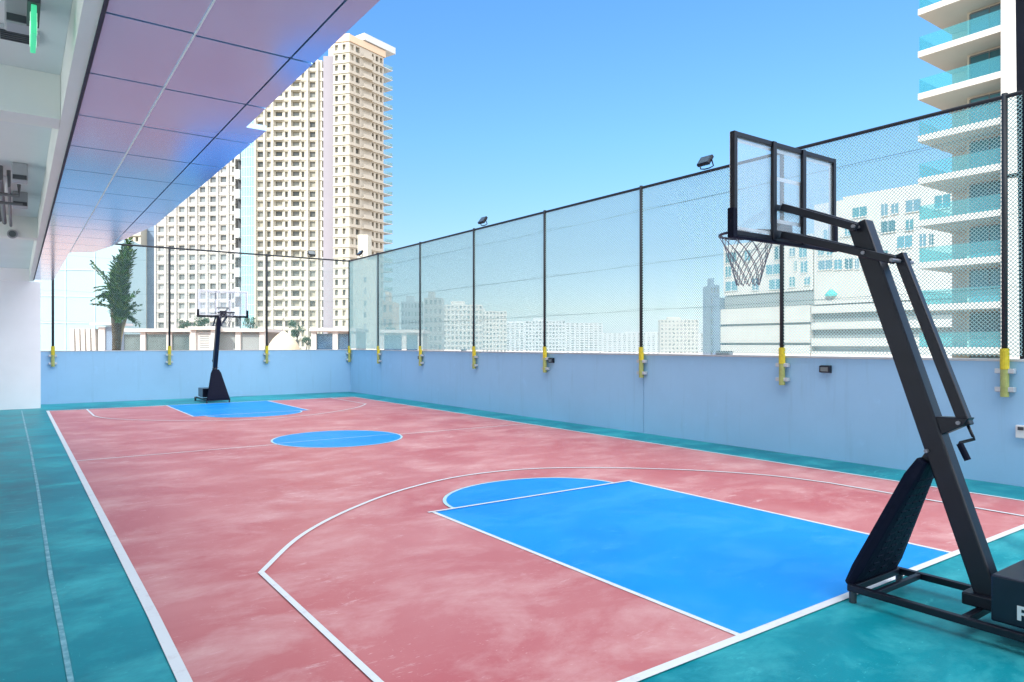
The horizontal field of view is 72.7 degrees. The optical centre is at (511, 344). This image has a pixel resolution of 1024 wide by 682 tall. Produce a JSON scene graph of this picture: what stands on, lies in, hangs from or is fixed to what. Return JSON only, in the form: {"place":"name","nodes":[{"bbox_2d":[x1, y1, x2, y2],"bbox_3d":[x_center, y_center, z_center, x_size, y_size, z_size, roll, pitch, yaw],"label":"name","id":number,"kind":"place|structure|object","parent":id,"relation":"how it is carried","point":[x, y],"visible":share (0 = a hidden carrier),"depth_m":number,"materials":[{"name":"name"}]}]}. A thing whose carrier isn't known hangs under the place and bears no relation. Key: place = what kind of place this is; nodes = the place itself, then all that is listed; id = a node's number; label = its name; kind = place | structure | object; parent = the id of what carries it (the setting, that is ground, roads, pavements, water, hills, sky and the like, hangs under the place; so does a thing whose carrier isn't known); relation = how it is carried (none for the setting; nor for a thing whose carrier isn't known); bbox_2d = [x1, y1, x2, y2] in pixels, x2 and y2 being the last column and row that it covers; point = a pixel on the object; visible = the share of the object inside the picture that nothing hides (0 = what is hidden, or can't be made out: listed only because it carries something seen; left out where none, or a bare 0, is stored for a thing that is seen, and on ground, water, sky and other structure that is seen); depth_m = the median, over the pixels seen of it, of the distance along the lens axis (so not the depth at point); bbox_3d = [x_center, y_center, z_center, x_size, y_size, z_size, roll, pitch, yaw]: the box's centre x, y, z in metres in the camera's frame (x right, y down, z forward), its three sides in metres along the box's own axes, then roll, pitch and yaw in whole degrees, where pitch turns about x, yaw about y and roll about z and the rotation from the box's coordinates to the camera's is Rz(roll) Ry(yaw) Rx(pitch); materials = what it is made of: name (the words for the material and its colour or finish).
{"place":"outdoors","nodes":[
{"label":"outdoors","id":0,"kind":"place"},
{"bbox_2d":[33,239,145,350],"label":"office block","id":1,"kind":"structure","parent":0,"point":[79,323],"depth_m":75.14,"materials":[{"name":"concrete"}]},
{"bbox_2d":[177,318,190,328],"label":"tree","id":2,"kind":"object","parent":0,"point":[183,326],"visible":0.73,"depth_m":109.74,"materials":[{"name":"green plant"}]},
{"bbox_2d":[194,316,209,325],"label":"tree","id":3,"kind":"object","parent":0,"point":[202,323],"visible":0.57,"depth_m":111.64,"materials":[{"name":"green plant"}]},
{"bbox_2d":[243,317,257,328],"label":"tree","id":4,"kind":"object","parent":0,"point":[246,320],"visible":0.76,"depth_m":111.86,"materials":[{"name":"green plant"}]},
{"bbox_2d":[288,320,305,342],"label":"tree","id":5,"kind":"object","parent":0,"point":[292,322],"visible":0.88,"depth_m":89.63,"materials":[{"name":"green plant"}]},
{"bbox_2d":[302,337,310,349],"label":"tree","id":6,"kind":"object","parent":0,"point":[304,339],"visible":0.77,"depth_m":70.01,"materials":[{"name":"green plant"}]},
{"bbox_2d":[354,235,380,349],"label":"stair tower","id":7,"kind":"structure","parent":0,"point":[364,243],"depth_m":140.00,"materials":[{"name":"concrete"}]},
{"bbox_2d":[382,292,398,334],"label":"apartment block","id":8,"kind":"structure","parent":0,"point":[391,311],"depth_m":150.42,"materials":[{"name":"beige"}]},
{"bbox_2d":[401,296,423,329],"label":"apartment block","id":9,"kind":"structure","parent":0,"point":[412,313],"depth_m":260.00,"materials":[{"name":"concrete"}]},
{"bbox_2d":[424,292,443,350],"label":"apartment block","id":10,"kind":"structure","parent":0,"point":[434,323],"depth_m":240.00,"materials":[{"name":"concrete"}]},
{"bbox_2d":[444,301,482,350],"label":"apartment block","id":11,"kind":"structure","parent":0,"point":[461,326],"depth_m":420.00,"materials":[{"name":"concrete"}]},
{"bbox_2d":[0,0,951,332],"label":"sky","id":12,"kind":"structure","parent":0,"point":[503,110],"materials":[{"name":"blue"}]},
{"bbox_2d":[483,311,506,351],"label":"apartment block","id":13,"kind":"structure","parent":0,"point":[495,330],"depth_m":520.00,"materials":[{"name":"concrete"}]},
{"bbox_2d":[0,392,1023,681],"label":"court deck","id":14,"kind":"structure","parent":0,"point":[110,632],"depth_m":4.52,"materials":[{"name":"teal paint"}]},
{"bbox_2d":[21,411,73,681],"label":"floor joint","id":15,"kind":"object","parent":14,"relation":"on","point":[68,667],"visible":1,"depth_m":4.97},
{"bbox_2d":[41,349,349,403],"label":"parapet wall","id":16,"kind":"structure","parent":14,"relation":"on","point":[86,376],"depth_m":22.43,"materials":[{"name":"blue paint"}]},
{"bbox_2d":[41,243,350,366],"bbox_3d":[-9.819,-1.235,22.979,9.546,3.770,0.115,0,0,-35],"label":"net fence","id":17,"kind":"object","parent":16,"relation":"attached to","point":[53,363],"visible":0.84,"depth_m":22.67,"materials":[{"name":"black metal"}]},
{"bbox_2d":[307,250,315,256],"bbox_3d":[-7.158,-3.236,24.807,0.304,0.235,0.171,0,0,-35],"label":"floodlight","id":18,"kind":"object","parent":17,"relation":"on","point":[311,253],"visible":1,"depth_m":24.77,"materials":[{"name":"white metal"}]},
{"bbox_2d":[194,289,247,403],"bbox_3d":[-8.855,0.090,20.838,1.410,3.320,2.799,0,0,-35],"label":"basketball hoop","id":19,"kind":"object","parent":14,"relation":"on","point":[216,390],"visible":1,"depth_m":20.73,"materials":[{"name":"black metal"}]},
{"bbox_2d":[50,397,1023,681],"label":"court surface","id":20,"kind":"object","parent":14,"relation":"on","point":[400,585],"visible":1,"depth_m":6.36,"materials":[{"name":"red paint"}]},
{"bbox_2d":[78,424,518,460],"bbox_3d":[-3.099,1.742,12.850,8.440,0.001,0.035,0,0,-35],"label":"halfway line","id":21,"kind":"object","parent":20,"relation":"on","point":[263,445],"visible":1,"depth_m":11.64,"materials":[{"name":"paint"}]},
{"bbox_2d":[207,411,612,507],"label":"circle lines","id":22,"kind":"object","parent":20,"relation":"on","point":[445,501],"visible":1,"depth_m":9.10,"materials":[{"name":"paint"}]},
{"bbox_2d":[46,397,1023,681],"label":"court lines","id":23,"kind":"object","parent":20,"relation":"on","point":[170,649],"visible":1,"depth_m":5.00,"materials":[{"name":"white paint"}]},
{"bbox_2d":[167,401,948,633],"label":"blue court areas","id":24,"kind":"object","parent":20,"relation":"on","point":[737,568],"visible":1,"depth_m":6.25,"materials":[{"name":"paint"}]},
{"bbox_2d":[350,349,1023,486],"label":"parapet wall","id":25,"kind":"structure","parent":14,"relation":"on","point":[853,409],"depth_m":11.95,"materials":[{"name":"blue paint"}]},
{"bbox_2d":[548,358,553,362],"bbox_3d":[0.902,0.365,16.037,0.073,0.118,0.170,0,0,-35],"label":"wall lamp","id":26,"kind":"object","parent":25,"relation":"attached to","point":[550,360],"visible":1,"depth_m":15.99,"materials":[{"name":"black metal"}]},
{"bbox_2d":[349,90,1022,396],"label":"net fence","id":27,"kind":"object","parent":25,"relation":"attached to","point":[1004,370],"visible":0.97,"depth_m":12.57,"materials":[{"name":"black metal"}]},
{"bbox_2d":[478,216,487,225],"bbox_3d":[-0.768,-3.236,18.236,0.171,0.236,0.301,0,0,-35],"label":"floodlight","id":28,"kind":"object","parent":27,"relation":"on","point":[482,220],"visible":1,"depth_m":18.17,"materials":[{"name":"black metal"}]},
{"bbox_2d":[697,154,713,169],"bbox_3d":[3.432,-3.236,12.339,0.171,0.236,0.301,0,0,-35],"label":"floodlight","id":29,"kind":"object","parent":27,"relation":"on","point":[704,160],"visible":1,"depth_m":12.29,"materials":[{"name":"black metal"}]},
{"bbox_2d":[716,351,733,354],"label":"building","id":30,"kind":"structure","parent":25,"relation":"on","point":[722,353],"depth_m":12.20,"materials":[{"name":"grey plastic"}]},
{"bbox_2d":[819,365,831,372],"bbox_3d":[4.777,0.375,10.596,0.073,0.118,0.170,0,0,-35],"label":"wall lamp","id":31,"kind":"object","parent":25,"relation":"attached to","point":[825,368],"visible":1,"depth_m":10.56,"materials":[{"name":"black metal"}]},
{"bbox_2d":[1008,0,1023,358],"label":"steel column","id":32,"kind":"structure","parent":25,"relation":"attached to","point":[1020,45],"depth_m":8.74,"materials":[{"name":"black"}]},
{"bbox_2d":[1015,425,1023,437],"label":"wall socket","id":33,"kind":"object","parent":25,"relation":"attached to","point":[1019,431],"depth_m":8.52,"materials":[{"name":"white plastic"}]},
{"bbox_2d":[718,130,1023,642],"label":"basketball hoop","id":34,"kind":"object","parent":14,"relation":"on","point":[995,593],"visible":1,"depth_m":4.67,"materials":[{"name":"black metal"}]},
{"bbox_2d":[525,318,564,351],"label":"apartment block","id":35,"kind":"structure","parent":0,"point":[546,337],"depth_m":620.00,"materials":[{"name":"concrete"}]},
{"bbox_2d":[507,321,602,352],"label":"apartment block","id":36,"kind":"structure","parent":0,"point":[577,351],"depth_m":900.00,"materials":[{"name":"concrete"}]},
{"bbox_2d":[508,331,601,352],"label":"more windows","id":37,"kind":"structure","parent":36,"relation":"in","point":[585,331],"depth_m":900.49,"materials":[{"name":"glass"}]},
{"bbox_2d":[603,332,702,353],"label":"apartment block","id":38,"kind":"structure","parent":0,"point":[648,352],"depth_m":1100.00,"materials":[{"name":"concrete"}]},
{"bbox_2d":[604,341,702,353],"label":"more windows","id":39,"kind":"structure","parent":38,"relation":"in","point":[701,341],"depth_m":1100.34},
{"bbox_2d":[703,278,718,354],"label":"apartment block","id":40,"kind":"structure","parent":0,"point":[709,352],"depth_m":206.98,"materials":[{"name":"concrete"}]},
{"bbox_2d":[714,184,951,357],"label":"podium building","id":41,"kind":"structure","parent":0,"point":[901,286],"depth_m":156.09,"materials":[{"name":"grey"}]},
{"bbox_2d":[725,267,730,277],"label":"window","id":42,"kind":"structure","parent":41,"relation":"in","point":[726,267],"depth_m":181.26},
{"bbox_2d":[724,253,735,263],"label":"window","id":43,"kind":"structure","parent":41,"relation":"in","point":[732,253],"depth_m":180.99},
{"bbox_2d":[725,281,737,291],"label":"window","id":44,"kind":"structure","parent":41,"relation":"in","point":[731,281],"depth_m":180.51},
{"bbox_2d":[752,278,758,290],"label":"window","id":45,"kind":"structure","parent":41,"relation":"in","point":[756,278],"depth_m":174.35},
{"bbox_2d":[766,264,779,275],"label":"window","id":46,"kind":"structure","parent":41,"relation":"in","point":[773,264],"depth_m":170.23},
{"bbox_2d":[768,279,779,289],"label":"window","id":47,"kind":"structure","parent":41,"relation":"in","point":[773,279],"depth_m":169.73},
{"bbox_2d":[773,247,779,260],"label":"window","id":48,"kind":"structure","parent":41,"relation":"in","point":[776,247],"depth_m":169.53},
{"bbox_2d":[788,277,794,287],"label":"window","id":49,"kind":"structure","parent":41,"relation":"in","point":[790,277],"depth_m":166.25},
{"bbox_2d":[798,248,806,258],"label":"window","id":50,"kind":"structure","parent":41,"relation":"in","point":[799,248],"depth_m":163.75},
{"bbox_2d":[801,261,806,273],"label":"window","id":51,"kind":"structure","parent":41,"relation":"in","point":[802,261],"depth_m":163.55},
{"bbox_2d":[818,260,831,270],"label":"window","id":52,"kind":"structure","parent":41,"relation":"in","point":[822,260],"depth_m":159.30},
{"bbox_2d":[825,289,836,296],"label":"parasol","id":53,"kind":"object","parent":41,"relation":"on","point":[829,294],"visible":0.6,"depth_m":157.45,"materials":[{"name":"teal fabric"}]},
{"bbox_2d":[833,259,841,270],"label":"window","id":54,"kind":"structure","parent":41,"relation":"in","point":[840,259],"depth_m":156.98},
{"bbox_2d":[845,258,852,269],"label":"window","id":55,"kind":"structure","parent":41,"relation":"in","point":[850,258],"depth_m":154.85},
{"bbox_2d":[851,206,866,218],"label":"window","id":56,"kind":"structure","parent":41,"relation":"in","point":[860,208],"depth_m":152.82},
{"bbox_2d":[881,204,887,216],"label":"window","id":57,"kind":"structure","parent":41,"relation":"in","point":[881,204],"depth_m":148.62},
{"bbox_2d":[880,220,894,233],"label":"window","id":58,"kind":"structure","parent":41,"relation":"in","point":[892,224],"depth_m":147.79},
{"bbox_2d":[891,203,897,214],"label":"window","id":59,"kind":"structure","parent":41,"relation":"in","point":[895,203],"depth_m":146.71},
{"bbox_2d":[896,235,911,249],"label":"window","id":60,"kind":"structure","parent":41,"relation":"in","point":[903,237],"depth_m":145.08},
{"bbox_2d":[906,219,913,231],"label":"window","id":61,"kind":"structure","parent":41,"relation":"in","point":[909,219],"depth_m":144.26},
{"bbox_2d":[905,199,920,213],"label":"window","id":62,"kind":"structure","parent":41,"relation":"in","point":[918,206],"depth_m":143.67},
{"bbox_2d":[918,233,925,247],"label":"window","id":63,"kind":"structure","parent":41,"relation":"in","point":[922,235],"depth_m":142.20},
{"bbox_2d":[928,234,933,246],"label":"window","id":64,"kind":"structure","parent":41,"relation":"in","point":[930,241],"depth_m":140.82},
{"bbox_2d":[933,194,950,210],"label":"window","id":65,"kind":"structure","parent":41,"relation":"in","point":[940,197],"depth_m":139.11,"materials":[{"name":"glass"}]},
{"bbox_2d":[918,0,1019,358],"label":"balcony tower","id":66,"kind":"structure","parent":0,"point":[975,57],"depth_m":52.49,"materials":[{"name":"white concrete"}]},
{"bbox_2d":[969,355,999,358],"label":"sliding door","id":67,"kind":"structure","parent":66,"relation":"in","point":[974,356],"depth_m":52.52,"materials":[{"name":"teal"}]},
{"bbox_2d":[969,312,1000,346],"bbox_3d":[35.957,-1.130,52.334,0.095,2.620,2.700,0,0,-35],"label":"sliding door","id":68,"kind":"structure","parent":66,"relation":"in","point":[976,314],"depth_m":52.54,"materials":[{"name":"teal"}]},
{"bbox_2d":[969,268,1000,302],"bbox_3d":[35.957,-4.410,52.334,0.095,2.620,2.700,0,0,-35],"label":"sliding door","id":69,"kind":"structure","parent":66,"relation":"in","point":[994,270],"depth_m":52.54,"materials":[{"name":"teal"}]},
{"bbox_2d":[969,224,1000,257],"bbox_3d":[35.957,-7.690,52.334,0.095,2.620,2.700,0,0,-35],"label":"sliding door","id":70,"kind":"structure","parent":66,"relation":"in","point":[994,226],"depth_m":52.54,"materials":[{"name":"teal"}]},
{"bbox_2d":[969,179,1000,212],"bbox_3d":[35.957,-10.970,52.334,0.095,2.620,2.700,0,0,-35],"label":"sliding door","id":71,"kind":"structure","parent":66,"relation":"in","point":[994,182],"depth_m":52.54,"materials":[{"name":"teal"}]},
{"bbox_2d":[969,135,1000,167],"bbox_3d":[35.957,-14.250,52.334,0.095,2.620,2.700,0,0,-35],"label":"sliding door","id":72,"kind":"structure","parent":66,"relation":"in","point":[996,140],"depth_m":52.49,"materials":[{"name":"teal"}]},
{"bbox_2d":[969,91,1000,123],"bbox_3d":[35.957,-17.530,52.334,0.095,2.620,2.700,0,0,-35],"label":"sliding door","id":73,"kind":"structure","parent":66,"relation":"in","point":[996,94],"depth_m":52.54,"materials":[{"name":"teal"}]},
{"bbox_2d":[969,47,1000,79],"bbox_3d":[35.957,-20.810,52.334,0.095,2.620,2.700,0,0,-35],"label":"sliding door","id":74,"kind":"structure","parent":66,"relation":"in","point":[988,62],"depth_m":52.54,"materials":[{"name":"teal"}]},
{"bbox_2d":[969,3,1000,34],"bbox_3d":[35.957,-24.090,52.334,0.095,2.620,2.700,0,0,-35],"label":"sliding door","id":75,"kind":"structure","parent":66,"relation":"in","point":[986,18],"depth_m":52.54,"materials":[{"name":"teal"}]},
{"bbox_3d":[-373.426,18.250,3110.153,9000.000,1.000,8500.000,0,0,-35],"label":"ground","id":76,"kind":"structure","parent":0,"visible":0},
{"bbox_2d":[127,229,146,327],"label":"apartment block","id":77,"kind":"structure","parent":76,"relation":"on","point":[140,238],"depth_m":232.69,"materials":[{"name":"concrete"}]},
{"bbox_2d":[147,226,153,328],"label":"office tower","id":78,"kind":"structure","parent":76,"relation":"on","point":[150,236],"depth_m":235.00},
{"bbox_2d":[154,120,253,328],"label":"apartment wing","id":79,"kind":"structure","parent":76,"relation":"on","point":[215,212],"depth_m":212.02,"materials":[{"name":"concrete"}]},
{"bbox_2d":[159,236,163,241],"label":"window","id":80,"kind":"structure","parent":79,"relation":"in","point":[161,238],"depth_m":214.46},
{"bbox_2d":[169,236,173,241],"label":"window","id":81,"kind":"structure","parent":79,"relation":"in","point":[171,238],"depth_m":214.09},
{"bbox_2d":[180,226,184,231],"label":"window","id":82,"kind":"structure","parent":79,"relation":"in","point":[182,228],"depth_m":213.68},
{"bbox_2d":[190,197,194,202],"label":"window","id":83,"kind":"structure","parent":79,"relation":"in","point":[192,199],"depth_m":213.26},
{"bbox_2d":[190,226,194,231],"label":"window","id":84,"kind":"structure","parent":79,"relation":"in","point":[192,228],"depth_m":213.26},
{"bbox_2d":[159,235,233,327],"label":"more windows","id":85,"kind":"structure","parent":79,"relation":"in","point":[213,237],"depth_m":213.26,"materials":[{"name":"glass"}]},
{"bbox_2d":[200,216,204,221],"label":"window","id":86,"kind":"structure","parent":79,"relation":"in","point":[202,218],"depth_m":212.90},
{"bbox_2d":[211,206,215,211],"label":"window","id":87,"kind":"structure","parent":79,"relation":"in","point":[213,208],"depth_m":212.48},
{"bbox_2d":[254,60,322,349],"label":"apartment slab","id":88,"kind":"structure","parent":76,"relation":"on","point":[288,182],"depth_m":206.00,"materials":[{"name":"grey"}]},
{"bbox_2d":[258,202,314,346],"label":"more windows","id":89,"kind":"structure","parent":88,"relation":"in","point":[312,204],"depth_m":206.60,"materials":[{"name":"glass"}]},
{"bbox_2d":[310,102,314,107],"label":"window","id":90,"kind":"structure","parent":88,"relation":"in","point":[312,104],"depth_m":206.60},
{"bbox_2d":[310,112,314,117],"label":"window","id":91,"kind":"structure","parent":88,"relation":"in","point":[312,114],"depth_m":206.60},
{"bbox_2d":[310,122,314,127],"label":"window","id":92,"kind":"structure","parent":88,"relation":"in","point":[312,124],"depth_m":206.60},
{"bbox_2d":[323,33,395,333],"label":"apartment tower","id":93,"kind":"structure","parent":76,"relation":"on","point":[355,79],"depth_m":203.00,"materials":[{"name":"beige concrete"}]},
{"bbox_2d":[356,119,380,257],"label":"more windows","id":94,"kind":"structure","parent":93,"relation":"in","point":[356,119],"depth_m":203.49,"materials":[{"name":"glass"}]},
{"bbox_2d":[658,317,698,353],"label":"apartment block","id":95,"kind":"structure","parent":76,"relation":"on","point":[696,332],"depth_m":560.00,"materials":[{"name":"concrete"}]},
{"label":"terrace floor","id":96,"kind":"structure","parent":0,"visible":0},
{"bbox_2d":[0,0,379,409],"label":"overhang soffit","id":97,"kind":"structure","parent":96,"relation":"on","point":[120,120],"depth_m":5.19,"materials":[{"name":"paint"}]},
{"bbox_2d":[0,165,22,226],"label":"pipe cluster","id":98,"kind":"object","parent":97,"relation":"attached to","point":[9,203],"visible":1,"depth_m":8.64,"materials":[{"name":"grey"}]},
{"bbox_2d":[7,229,17,238],"bbox_3d":[-7.918,-1.750,11.014,0.140,0.140,0.069,0,0,-35],"label":"beam lamp","id":99,"kind":"object","parent":97,"relation":"attached to","point":[12,234],"visible":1,"depth_m":10.99,"materials":[{"name":"grey plastic"}]},
{"bbox_2d":[0,23,39,45],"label":"air vent","id":100,"kind":"object","parent":97,"relation":"attached to","point":[14,36],"visible":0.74,"depth_m":4.56,"materials":[{"name":"silver metal"}]},
{"bbox_2d":[12,162,27,183],"bbox_3d":[-5.603,-1.950,7.911,0.150,0.199,0.212,0,0,-35],"label":"ceiling speaker","id":101,"kind":"object","parent":97,"relation":"attached to","point":[20,173],"visible":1,"depth_m":7.84,"materials":[{"name":"grey plastic"}]},
{"bbox_2d":[12,191,27,208],"bbox_3d":[-6.639,-1.950,9.383,0.170,0.199,0.212,0,0,-35],"label":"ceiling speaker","id":102,"kind":"object","parent":97,"relation":"attached to","point":[23,198],"visible":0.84,"depth_m":9.32,"materials":[{"name":"grey plastic"}]},
{"bbox_2d":[4,0,37,35],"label":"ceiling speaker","id":103,"kind":"object","parent":97,"relation":"attached to","point":[15,16],"visible":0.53,"depth_m":4.08,"materials":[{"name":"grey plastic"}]},
{"bbox_2d":[27,0,40,52],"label":"exit sign","id":104,"kind":"object","parent":97,"relation":"hanging from","point":[33,13],"visible":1,"depth_m":3.80,"materials":[{"name":"green plastic"}]},
{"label":"podium deck","id":105,"kind":"structure","parent":0,"visible":0},
{"bbox_2d":[70,323,131,350],"bbox_3d":[-25.348,0.722,42.850,2.740,4.057,2.300,0,0,0],"label":"pavilion","id":106,"kind":"object","parent":105,"relation":"on","point":[83,343],"visible":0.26,"depth_m":42.00,"materials":[{"name":"grey"}]},
{"bbox_2d":[89,236,141,349],"bbox_3d":[-14.031,-1.679,24.677,2.182,4.486,1.341,0,0,11],"label":"palm tree","id":107,"kind":"object","parent":105,"relation":"on","point":[118,337],"visible":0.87,"depth_m":24.33,"materials":[{"name":"green plant"}]},
{"bbox_2d":[124,329,209,349],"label":"pavilion","id":108,"kind":"structure","parent":105,"relation":"on","point":[160,332],"depth_m":50.06,"materials":[{"name":"grey concrete"}]},
{"bbox_2d":[188,326,238,349],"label":"pavilion","id":109,"kind":"structure","parent":105,"relation":"on","point":[204,340],"depth_m":49.03,"materials":[{"name":"grey"}]},
{"bbox_2d":[210,329,283,349],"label":"pavilion","id":110,"kind":"structure","parent":105,"relation":"on","point":[255,336],"depth_m":50.06,"materials":[{"name":"grey"}]},
{"bbox_2d":[268,328,298,349],"bbox_3d":[-15.107,0.818,46.000,2.014,3.864,2.014,0,0,-35],"label":"dome tent","id":111,"kind":"object","parent":105,"relation":"on","point":[283,341],"visible":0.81,"depth_m":45.34,"materials":[{"name":"beige fabric"}]},
{"bbox_2d":[309,328,367,349],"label":"pavilion","id":112,"kind":"structure","parent":105,"relation":"on","point":[341,336],"depth_m":50.06,"materials":[{"name":"white concrete"}]},
{"bbox_2d":[379,330,429,349],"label":"pavilion","id":113,"kind":"structure","parent":105,"relation":"on","point":[405,340],"depth_m":52.06,"materials":[{"name":"white glass"}]}
]}

